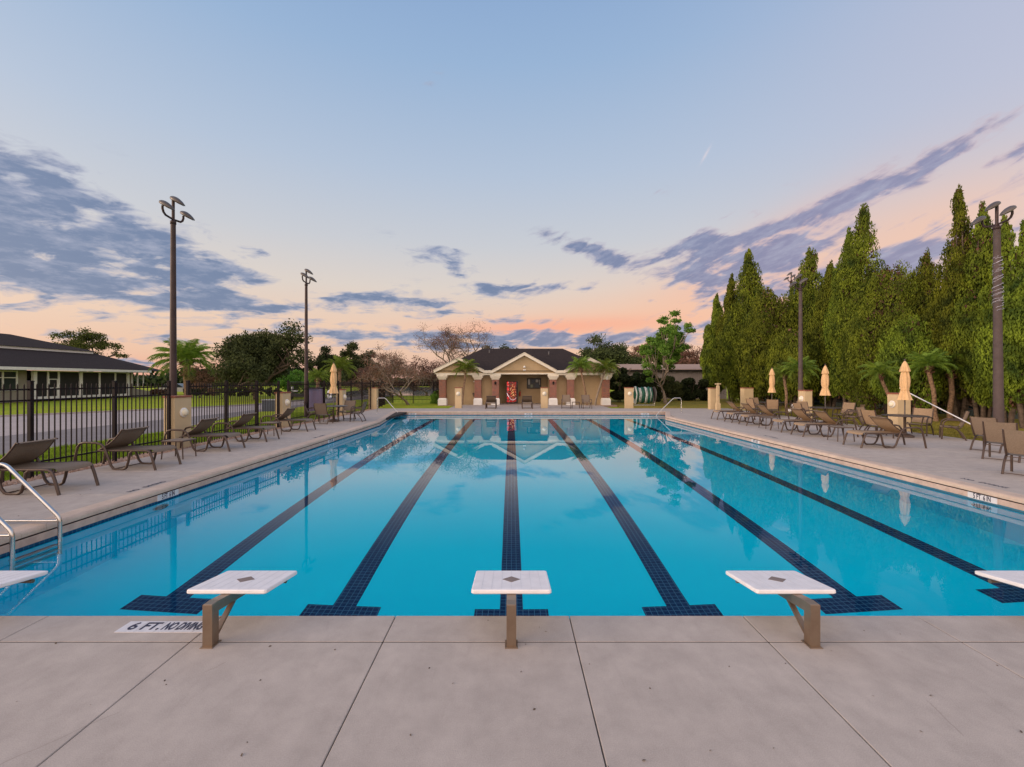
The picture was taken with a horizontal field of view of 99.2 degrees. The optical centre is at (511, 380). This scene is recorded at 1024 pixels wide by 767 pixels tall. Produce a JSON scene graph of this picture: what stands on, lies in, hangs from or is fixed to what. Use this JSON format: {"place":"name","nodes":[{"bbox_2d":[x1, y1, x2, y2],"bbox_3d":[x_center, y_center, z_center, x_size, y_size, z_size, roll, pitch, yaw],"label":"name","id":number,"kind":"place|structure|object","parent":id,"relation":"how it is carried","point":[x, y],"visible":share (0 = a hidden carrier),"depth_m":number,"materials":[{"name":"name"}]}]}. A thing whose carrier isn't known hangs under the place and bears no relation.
{"place":"outdoors","nodes":[
{"label":"outdoors","id":0,"kind":"place"},
{"bbox_2d":[0,571,47,587],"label":"starting block","id":1,"kind":"structure","parent":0,"point":[8,578],"depth_m":3.59,"materials":[{"name":"metal"}]},
{"bbox_2d":[0,412,335,480],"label":"grass","id":2,"kind":"structure","parent":0,"point":[7,475],"depth_m":12.24,"materials":[{"name":"plant"}]},
{"bbox_2d":[0,395,367,435],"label":"road","id":3,"kind":"structure","parent":0,"point":[7,425],"depth_m":22.60,"materials":[{"name":"asphalt"}]},
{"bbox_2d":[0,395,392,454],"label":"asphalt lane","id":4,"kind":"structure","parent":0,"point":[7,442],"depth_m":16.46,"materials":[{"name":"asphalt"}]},
{"bbox_2d":[46,400,452,463],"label":"lawn","id":5,"kind":"structure","parent":0,"point":[416,404],"depth_m":32.32,"materials":[{"name":"plant"}]},
{"bbox_2d":[159,196,194,395],"bbox_3d":[-10.482,-1.932,13.650,0.445,7.704,1.090,0,0,0],"label":"floodlight pole","id":6,"kind":"object","parent":5,"relation":"on","point":[173,343],"visible":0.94,"depth_m":13.59,"materials":[{"name":"brown metal"}]},
{"bbox_2d":[2,409,372,486],"bbox_3d":[-9.312,1.959,16.205,0.714,0.142,26.410,0,0,0],"label":"mulch bed","id":7,"kind":"object","parent":5,"relation":"on","point":[47,474],"visible":0.12,"depth_m":10.46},
{"bbox_2d":[163,395,192,449],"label":"pillar","id":8,"kind":"structure","parent":7,"relation":"on","point":[180,411],"depth_m":12.07,"materials":[{"name":"concrete"}]},
{"bbox_2d":[0,381,373,482],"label":"metal fence","id":9,"kind":"object","parent":7,"relation":"on","point":[30,389],"visible":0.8,"depth_m":11.04,"materials":[{"name":"metal"}]},
{"bbox_2d":[2,409,371,485],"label":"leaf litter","id":10,"kind":"object","parent":7,"relation":"on","point":[40,477],"visible":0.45,"depth_m":10.70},
{"bbox_2d":[301,269,316,415],"bbox_3d":[-10.482,-1.932,22.500,0.445,7.704,1.090,0,0,0],"label":"floodlight pole","id":11,"kind":"object","parent":5,"relation":"on","point":[306,329],"visible":0.89,"depth_m":22.43,"materials":[{"name":"brown metal"}]},
{"bbox_2d":[353,341,431,404],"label":"bare tree","id":12,"kind":"object","parent":5,"relation":"on","point":[381,369],"visible":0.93,"depth_m":33.10,"materials":[{"name":"brown plant"}]},
{"bbox_2d":[374,381,437,407],"bbox_3d":[-7.900,1.025,33.100,4.280,2.050,7.480,0,0,0],"label":"metal fence","id":13,"kind":"object","parent":5,"relation":"on","point":[382,401],"visible":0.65,"depth_m":36.78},
{"bbox_2d":[308,368,329,386],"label":"palm tree","id":14,"kind":"object","parent":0,"point":[316,374],"visible":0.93,"depth_m":39.88,"materials":[{"name":"green plant"}]},
{"bbox_2d":[0,385,738,425],"bbox_3d":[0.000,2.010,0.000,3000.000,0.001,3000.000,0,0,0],"label":"ground","id":15,"kind":"structure","parent":0,"point":[7,408],"depth_m":40.03,"materials":[{"name":"plant"}]},
{"bbox_2d":[0,333,165,402],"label":"clubhouse","id":16,"kind":"structure","parent":15,"relation":"on","point":[23,360],"depth_m":45.36},
{"bbox_2d":[0,370,17,388],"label":"window","id":17,"kind":"structure","parent":16,"relation":"in","point":[6,377],"depth_m":39.27,"materials":[{"name":"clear glass"}]},
{"bbox_2d":[48,326,131,371],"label":"oak tree","id":18,"kind":"object","parent":15,"relation":"on","point":[81,338],"visible":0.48,"depth_m":73.41,"materials":[{"name":"green plant"}]},
{"bbox_2d":[0,394,360,416],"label":"kerb","id":19,"kind":"structure","parent":15,"relation":"on","point":[136,409],"depth_m":27.61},
{"bbox_2d":[147,338,216,397],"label":"date palm","id":20,"kind":"object","parent":15,"relation":"on","point":[188,351],"visible":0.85,"depth_m":49.28,"materials":[{"name":"green plant"}]},
{"bbox_2d":[179,364,221,397],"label":"bush","id":21,"kind":"object","parent":15,"relation":"on","point":[200,376],"visible":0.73,"depth_m":50.14,"materials":[{"name":"green plant"}]},
{"bbox_2d":[207,318,317,399],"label":"oak tree","id":22,"kind":"object","parent":15,"relation":"on","point":[261,357],"visible":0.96,"depth_m":43.80,"materials":[{"name":"green plant"}]},
{"bbox_2d":[273,369,320,393],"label":"bush","id":23,"kind":"object","parent":15,"relation":"on","point":[298,377],"visible":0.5,"depth_m":51.68,"materials":[{"name":"green plant"}]},
{"bbox_2d":[290,345,342,394],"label":"oak tree","id":24,"kind":"object","parent":15,"relation":"on","point":[325,350],"visible":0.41,"depth_m":58.77,"materials":[{"name":"green plant"}]},
{"bbox_2d":[322,355,356,388],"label":"palm tree","id":25,"kind":"object","parent":15,"relation":"on","point":[339,362],"visible":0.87,"depth_m":41.74,"materials":[{"name":"green plant"}]},
{"bbox_2d":[339,340,380,395],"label":"oak tree","id":26,"kind":"object","parent":15,"relation":"on","point":[351,346],"visible":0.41,"depth_m":52.13,"materials":[{"name":"green plant"}]},
{"bbox_2d":[133,366,617,385],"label":"woods","id":27,"kind":"object","parent":15,"relation":"on","point":[150,378],"visible":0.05,"depth_m":152.49,"materials":[{"name":"green plant"}]},
{"bbox_2d":[342,351,413,396],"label":"bare tree","id":28,"kind":"object","parent":15,"relation":"on","point":[365,368],"visible":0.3,"depth_m":50.46,"materials":[{"name":"brown plant"}]},
{"bbox_2d":[395,355,444,394],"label":"bare tree","id":29,"kind":"object","parent":15,"relation":"on","point":[429,369],"visible":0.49,"depth_m":56.85,"materials":[{"name":"brown plant"}]},
{"bbox_2d":[413,318,495,382],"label":"bare tree","id":30,"kind":"object","parent":15,"relation":"on","point":[445,335],"visible":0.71,"depth_m":46.38,"materials":[{"name":"brown plant"}]},
{"bbox_2d":[576,333,645,384],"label":"oak tree","id":31,"kind":"object","parent":15,"relation":"on","point":[617,352],"visible":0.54,"depth_m":58.44,"materials":[{"name":"green plant"}]},
{"bbox_2d":[617,364,726,398],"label":"metal building","id":32,"kind":"structure","parent":15,"relation":"on","point":[680,372],"depth_m":46.00,"materials":[{"name":"metal"}]},
{"bbox_2d":[673,340,701,363],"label":"autumn tree","id":33,"kind":"object","parent":15,"relation":"on","point":[689,355],"visible":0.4,"depth_m":59.61,"materials":[{"name":"brown plant"}]},
{"bbox_2d":[798,390,812,418],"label":"pillar","id":34,"kind":"structure","parent":15,"relation":"on","point":[804,395],"depth_m":21.35,"materials":[{"name":"concrete"}]},
{"bbox_2d":[611,399,1023,439],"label":"dry grass","id":35,"kind":"structure","parent":15,"relation":"on","point":[676,403],"depth_m":31.12,"materials":[{"name":"plant"}]},
{"bbox_2d":[610,367,636,401],"bbox_3d":[9.790,0.358,38.988,2.864,3.239,2.062,0,0,0],"label":"bush","id":36,"kind":"object","parent":35,"relation":"on","point":[626,380],"visible":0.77,"depth_m":38.65,"materials":[{"name":"green plant"}]},
{"bbox_2d":[633,386,656,405],"bbox_3d":[10.149,1.183,33.500,1.670,1.514,1.240,0,0,0],"label":"lane rope reel","id":37,"kind":"object","parent":35,"relation":"on","point":[648,395],"visible":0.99,"depth_m":33.19,"materials":[{"name":"metal"}]},
{"bbox_2d":[632,372,662,401],"bbox_3d":[12.041,0.575,39.989,3.479,2.909,2.041,0,0,0],"label":"bush","id":38,"kind":"object","parent":35,"relation":"on","point":[640,381],"visible":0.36,"depth_m":39.46,"materials":[{"name":"green plant"}]},
{"bbox_2d":[637,310,695,403],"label":"green tree","id":39,"kind":"object","parent":35,"relation":"on","point":[659,349],"visible":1,"depth_m":34.69,"materials":[{"name":"green plant"}]},
{"bbox_2d":[652,375,683,398],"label":"bush","id":40,"kind":"object","parent":35,"relation":"on","point":[671,386],"visible":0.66,"depth_m":40.53,"materials":[{"name":"green plant"}]},
{"bbox_2d":[676,377,708,400],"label":"bush","id":41,"kind":"object","parent":35,"relation":"on","point":[691,390],"visible":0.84,"depth_m":41.48,"materials":[{"name":"green plant"}]},
{"bbox_2d":[699,293,724,393],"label":"cypress tree","id":42,"kind":"object","parent":35,"relation":"on","point":[706,356],"visible":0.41,"depth_m":42.65,"materials":[{"name":"green plant"}]},
{"bbox_2d":[715,272,737,401],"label":"cypress tree","id":43,"kind":"object","parent":35,"relation":"on","point":[730,296],"visible":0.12,"depth_m":39.86,"materials":[{"name":"green plant"}]},
{"bbox_2d":[711,248,764,402],"bbox_3d":[20.594,-4.775,37.972,5.094,13.707,4.931,0,0,-39],"label":"cypress tree","id":44,"kind":"object","parent":35,"relation":"on","point":[741,310],"visible":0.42,"depth_m":37.61,"materials":[{"name":"green plant"}]},
{"bbox_2d":[733,285,803,405],"bbox_3d":[20.199,-2.619,33.757,5.161,9.879,4.645,0,0,44],"label":"cypress tree","id":45,"kind":"object","parent":35,"relation":"on","point":[768,321],"visible":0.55,"depth_m":33.36,"materials":[{"name":"green plant"}]},
{"bbox_2d":[773,364,797,413],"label":"palm tree","id":46,"kind":"object","parent":35,"relation":"on","point":[782,373],"visible":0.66,"depth_m":24.44,"materials":[{"name":"green plant"}]},
{"bbox_2d":[764,327,822,407],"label":"cypress tree","id":47,"kind":"object","parent":35,"relation":"on","point":[787,345],"visible":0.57,"depth_m":29.47,"materials":[{"name":"green plant"}]},
{"bbox_2d":[789,274,807,389],"bbox_3d":[15.092,-1.842,22.900,0.455,7.524,1.090,0,0,0],"label":"floodlight pole","id":48,"kind":"object","parent":35,"relation":"on","point":[800,353],"visible":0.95,"depth_m":22.83,"materials":[{"name":"metal"}]},
{"bbox_2d":[780,356,820,389],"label":"palm tree","id":49,"kind":"object","parent":35,"relation":"on","point":[806,364],"visible":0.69,"depth_m":23.48,"materials":[{"name":"green plant"}]},
{"bbox_2d":[785,247,833,405],"bbox_3d":[22.546,-4.023,32.944,4.087,12.432,4.864,0,0,0],"label":"cypress tree","id":50,"kind":"object","parent":35,"relation":"on","point":[810,273],"visible":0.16,"depth_m":32.52,"materials":[{"name":"green plant"}]},
{"bbox_2d":[805,259,847,406],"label":"cypress tree","id":51,"kind":"object","parent":35,"relation":"on","point":[816,333],"visible":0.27,"depth_m":29.74,"materials":[{"name":"green plant"}]},
{"bbox_2d":[822,226,860,402],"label":"cypress tree","id":52,"kind":"object","parent":35,"relation":"on","point":[825,327],"visible":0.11,"depth_m":28.03,"materials":[{"name":"green plant"}]},
{"bbox_2d":[825,203,887,409],"bbox_3d":[21.496,-4.428,26.608,4.340,12.779,3.456,0,0,-23],"label":"cypress tree","id":53,"kind":"object","parent":35,"relation":"on","point":[856,260],"visible":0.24,"depth_m":26.28,"materials":[{"name":"green plant"}]},
{"bbox_2d":[758,411,982,440],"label":"grass","id":54,"kind":"structure","parent":35,"relation":"on","point":[936,430],"depth_m":16.95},
{"bbox_2d":[857,359,900,395],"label":"palm tree","id":55,"kind":"object","parent":35,"relation":"on","point":[879,368],"visible":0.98,"depth_m":21.44,"materials":[{"name":"green plant"}]},
{"bbox_2d":[838,260,932,413],"bbox_3d":[21.105,-2.360,24.555,4.293,8.909,4.908,0,0,40],"label":"cypress tree","id":56,"kind":"object","parent":35,"relation":"on","point":[882,314],"visible":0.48,"depth_m":24.17,"materials":[{"name":"green plant"}]},
{"bbox_2d":[886,393,911,431],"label":"pillar","id":57,"kind":"structure","parent":35,"relation":"on","point":[895,405],"depth_m":16.26,"materials":[{"name":"concrete"}]},
{"bbox_2d":[872,313,945,413],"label":"cypress tree","id":58,"kind":"object","parent":35,"relation":"on","point":[899,347],"visible":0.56,"depth_m":21.94,"materials":[{"name":"green plant"}]},
{"bbox_2d":[901,247,961,413],"bbox_3d":[22.599,-2.580,23.842,3.510,9.350,3.787,0,0,0],"label":"cypress tree","id":59,"kind":"object","parent":35,"relation":"on","point":[926,267],"visible":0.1,"depth_m":23.30,"materials":[{"name":"green plant"}]},
{"bbox_2d":[906,348,958,420],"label":"palm tree","id":60,"kind":"object","parent":35,"relation":"on","point":[928,361],"visible":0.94,"depth_m":20.53,"materials":[{"name":"green plant"}]},
{"bbox_2d":[921,351,975,417],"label":"palm tree","id":61,"kind":"object","parent":35,"relation":"on","point":[951,383],"visible":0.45,"depth_m":20.90,"materials":[{"name":"green plant"}]},
{"bbox_2d":[919,184,979,419],"bbox_3d":[22.319,-3.898,21.664,3.259,11.718,2.781,0,0,0],"label":"cypress tree","id":62,"kind":"object","parent":35,"relation":"on","point":[948,278],"visible":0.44,"depth_m":21.35,"materials":[{"name":"green plant"}]},
{"bbox_2d":[940,200,1009,417],"bbox_3d":[22.182,-3.285,20.464,2.816,10.493,2.538,0,0,0],"label":"cypress tree","id":63,"kind":"object","parent":35,"relation":"on","point":[980,258],"visible":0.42,"depth_m":20.35,"materials":[{"name":"green plant"}]},
{"bbox_2d":[970,201,1016,422],"bbox_3d":[15.084,-1.841,13.600,0.528,7.525,1.090,0,0,0],"label":"floodlight pole","id":64,"kind":"object","parent":35,"relation":"on","point":[998,379],"visible":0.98,"depth_m":13.54,"materials":[{"name":"metal"}]},
{"bbox_2d":[964,215,1023,422],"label":"cypress tree","id":65,"kind":"object","parent":35,"relation":"on","point":[1008,236],"visible":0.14,"depth_m":19.46,"materials":[{"name":"green plant"}]},
{"bbox_2d":[974,219,1023,427],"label":"cypress tree","id":66,"kind":"object","parent":35,"relation":"on","point":[1013,328],"visible":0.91,"depth_m":17.43,"materials":[{"name":"green plant"}]},
{"bbox_2d":[760,395,1023,418],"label":"screen fence","id":67,"kind":"object","parent":15,"relation":"on","point":[839,402],"depth_m":31.84,"materials":[{"name":"metal"}]},
{"bbox_2d":[325,387,438,395],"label":"lake water","id":68,"kind":"structure","parent":0,"point":[416,393],"depth_m":72.29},
{"bbox_2d":[0,616,1023,766],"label":"pool deck","id":69,"kind":"structure","parent":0,"point":[695,705],"depth_m":2.60,"materials":[{"name":"concrete"}]},
{"bbox_2d":[114,621,201,632],"bbox_3d":[-2.596,1.869,3.305,0.707,0.009,0.145,0,0,0],"label":"depth marker","id":70,"kind":"object","parent":69,"relation":"on","point":[163,626],"visible":0.91,"depth_m":3.29,"materials":[{"name":"tile"}]},
{"bbox_2d":[187,571,296,648],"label":"starting block","id":71,"kind":"structure","parent":69,"relation":"on","point":[231,587],"depth_m":3.28,"materials":[{"name":"metal"}]},
{"bbox_2d":[471,571,550,648],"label":"starting block","id":72,"kind":"structure","parent":69,"relation":"on","point":[511,584],"depth_m":3.32,"materials":[{"name":"metal"}]},
{"bbox_2d":[726,571,835,648],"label":"starting block","id":73,"kind":"structure","parent":69,"relation":"on","point":[791,587],"depth_m":3.28,"materials":[{"name":"metal"}]},
{"bbox_2d":[0,415,1023,618],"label":"pool water","id":74,"kind":"structure","parent":0,"point":[590,515],"depth_m":5.92,"materials":[{"name":"liquid"}]},
{"bbox_2d":[0,411,1023,531],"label":"side pool deck","id":75,"kind":"structure","parent":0,"point":[955,459],"depth_m":10.46,"materials":[{"name":"concrete"}]},
{"bbox_2d":[0,462,61,558],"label":"pool ladder","id":76,"kind":"object","parent":75,"relation":"attached to","point":[6,526],"visible":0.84,"depth_m":5.65,"materials":[{"name":"metal"}]},
{"bbox_2d":[0,437,99,495],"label":"sun lounger","id":77,"kind":"object","parent":75,"relation":"on","point":[20,456],"visible":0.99,"depth_m":7.45,"materials":[{"name":"fabric"}]},
{"bbox_2d":[73,426,181,470],"bbox_3d":[-8.290,1.445,9.427,1.826,0.869,0.707,0,0,2],"label":"sun lounger","id":78,"kind":"object","parent":75,"relation":"on","point":[122,440],"visible":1,"depth_m":9.34,"materials":[{"name":"fabric"}]},
{"bbox_2d":[163,417,245,451],"bbox_3d":[-8.310,1.445,11.789,1.826,0.869,0.707,0,0,-1],"label":"sun lounger","id":79,"kind":"object","parent":75,"relation":"on","point":[201,426],"visible":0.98,"depth_m":11.71,"materials":[{"name":"fabric"}]},
{"bbox_2d":[210,412,279,441],"bbox_3d":[-8.330,1.445,13.633,1.826,0.869,0.707,0,0,2],"label":"sun lounger","id":80,"kind":"object","parent":75,"relation":"on","point":[244,419],"visible":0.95,"depth_m":13.58,"materials":[{"name":"fabric"}]},
{"bbox_2d":[274,392,290,427],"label":"pillar","id":81,"kind":"structure","parent":75,"relation":"on","point":[285,400],"depth_m":17.66,"materials":[{"name":"concrete"}]},
{"bbox_2d":[258,407,315,431],"bbox_3d":[-8.350,1.445,16.267,1.826,0.869,0.707,0,0,0],"label":"sun lounger","id":82,"kind":"object","parent":75,"relation":"on","point":[287,412],"visible":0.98,"depth_m":16.18,"materials":[{"name":"brown metal"}]},
{"bbox_2d":[313,403,332,423],"bbox_3d":[-8.156,1.419,18.867,0.622,0.919,0.648,0,0,2],"label":"sling chair","id":83,"kind":"object","parent":75,"relation":"on","point":[320,409],"visible":0.98,"depth_m":18.64,"materials":[{"name":"brown metal"}]},
{"bbox_2d":[328,362,339,421],"bbox_3d":[-8.120,0.505,19.900,0.525,2.730,0.525,0,0,-20],"label":"closed umbrella","id":84,"kind":"object","parent":75,"relation":"on","point":[333,381],"visible":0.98,"depth_m":19.81,"materials":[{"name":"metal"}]},
{"bbox_2d":[0,411,1023,544],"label":"pool coping","id":85,"kind":"object","parent":75,"relation":"on","point":[26,530],"visible":0.93,"depth_m":8.75,"materials":[{"name":"concrete"}]},
{"bbox_2d":[738,404,790,425],"bbox_3d":[10.630,1.445,18.315,1.826,0.869,0.707,0,0,2],"label":"sun lounger","id":86,"kind":"object","parent":75,"relation":"on","point":[764,409],"visible":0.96,"depth_m":18.26,"materials":[{"name":"fabric"}]},
{"bbox_2d":[770,408,830,432],"bbox_3d":[10.610,1.445,16.021,1.826,0.869,0.707,0,0,0],"label":"sun lounger","id":87,"kind":"object","parent":75,"relation":"on","point":[802,415],"visible":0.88,"depth_m":15.97,"materials":[{"name":"fabric"}]},
{"bbox_2d":[790,410,858,436],"bbox_3d":[10.590,1.445,14.766,1.826,0.869,0.707,0,0,2],"label":"sun lounger","id":88,"kind":"object","parent":75,"relation":"on","point":[825,417],"visible":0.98,"depth_m":14.71,"materials":[{"name":"brown metal"}]},
{"bbox_2d":[820,364,830,422],"bbox_3d":[13.550,0.570,18.800,0.500,2.600,0.500,0,0,5],"label":"closed umbrella","id":89,"kind":"object","parent":75,"relation":"on","point":[825,391],"visible":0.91,"depth_m":18.73,"materials":[{"name":"beige fabric"}]},
{"bbox_2d":[860,409,893,438],"bbox_3d":[12.037,1.419,14.355,0.648,0.919,0.622,0,0,-3],"label":"sling chair","id":90,"kind":"object","parent":75,"relation":"on","point":[867,420],"visible":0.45,"depth_m":14.41,"materials":[{"name":"fabric"}]},
{"bbox_2d":[842,415,926,447],"bbox_3d":[10.570,1.445,12.370,1.826,0.869,0.707,0,0,1],"label":"sun lounger","id":91,"kind":"object","parent":75,"relation":"on","point":[887,425],"visible":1,"depth_m":12.30,"materials":[{"name":"brown metal"}]},
{"bbox_2d":[895,359,914,437],"bbox_3d":[13.100,0.570,14.500,0.500,2.600,0.500,0,0,38],"label":"closed umbrella","id":92,"kind":"object","parent":75,"relation":"on","point":[904,384],"visible":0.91,"depth_m":14.43,"materials":[{"name":"beige fabric"}]},
{"bbox_2d":[906,408,933,435],"bbox_3d":[14.074,1.419,15.018,0.648,0.919,0.622,0,0,-28],"label":"sling chair","id":93,"kind":"object","parent":75,"relation":"on","point":[926,412],"visible":0.85,"depth_m":15.04,"materials":[{"name":"brown metal"}]},
{"bbox_2d":[939,411,969,440],"bbox_3d":[14.156,1.419,13.926,0.648,0.919,0.622,0,0,40],"label":"sling chair","id":94,"kind":"object","parent":75,"relation":"on","point":[965,417],"visible":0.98,"depth_m":13.87,"materials":[{"name":"brown metal"}]},
{"bbox_2d":[969,416,1002,453],"bbox_3d":[12.696,1.419,11.535,0.648,0.919,0.622,0,0,-16],"label":"sling chair","id":95,"kind":"object","parent":75,"relation":"on","point":[976,425],"visible":0.41,"depth_m":11.61,"materials":[{"name":"fabric"}]},
{"bbox_2d":[981,421,1020,462],"bbox_3d":[11.610,1.419,10.273,0.648,0.919,0.622,0,0,-30],"label":"sling chair","id":96,"kind":"object","parent":75,"relation":"on","point":[992,432],"visible":0.66,"depth_m":10.26,"materials":[{"name":"fabric"}]},
{"bbox_2d":[1001,429,1023,475],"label":"sling chair","id":97,"kind":"object","parent":75,"relation":"on","point":[1013,442],"visible":1,"depth_m":8.62,"materials":[{"name":"fabric"}]},
{"bbox_2d":[0,0,1023,377],"label":"sky","id":98,"kind":"structure","parent":0,"point":[545,174],"materials":[{"name":"blue"}]},
{"bbox_2d":[369,403,743,410],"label":"pool deck","id":99,"kind":"structure","parent":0,"point":[513,407],"depth_m":29.22,"materials":[{"name":"concrete"}]},
{"bbox_2d":[451,358,478,404],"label":"palm tree","id":100,"kind":"object","parent":99,"relation":"on","point":[465,364],"visible":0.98,"depth_m":33.02,"materials":[{"name":"green plant"}]},
{"bbox_2d":[506,381,517,402],"bbox_3d":[0.048,0.945,35.835,0.960,1.790,0.730,0,0,0],"label":"vending machine","id":101,"kind":"object","parent":99,"relation":"on","point":[511,391],"visible":1,"depth_m":35.47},
{"bbox_2d":[433,349,614,404],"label":"pavilion","id":102,"kind":"structure","parent":99,"relation":"on","point":[498,369],"depth_m":34.22,"materials":[{"name":"paint"}]},
{"bbox_2d":[566,355,593,404],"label":"palm tree","id":103,"kind":"object","parent":99,"relation":"on","point":[583,363],"visible":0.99,"depth_m":32.75,"materials":[{"name":"green plant"}]},
{"bbox_2d":[592,358,620,405],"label":"palm tree","id":104,"kind":"object","parent":99,"relation":"on","point":[605,365],"visible":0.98,"depth_m":32.49,"materials":[{"name":"green plant"}]},
{"bbox_2d":[975,571,1023,588],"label":"starting block","id":105,"kind":"structure","parent":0,"point":[1015,578],"depth_m":3.59,"materials":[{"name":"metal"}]},
{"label":"pool wall","id":106,"kind":"structure","parent":0,"visible":0},
{"bbox_2d":[0,419,1023,556],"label":"pool wall tile line","id":107,"kind":"object","parent":106,"relation":"on","point":[39,542],"visible":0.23,"depth_m":8.28,"materials":[{"name":"tile"}]},
{"bbox_2d":[0,413,1023,554],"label":"pool edge band","id":108,"kind":"object","parent":107,"relation":"on","point":[49,534],"visible":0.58,"depth_m":9.11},
{"bbox_2d":[0,418,1023,546],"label":"pool coping groove","id":109,"kind":"object","parent":108,"relation":"on","point":[382,421],"visible":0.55,"depth_m":8.21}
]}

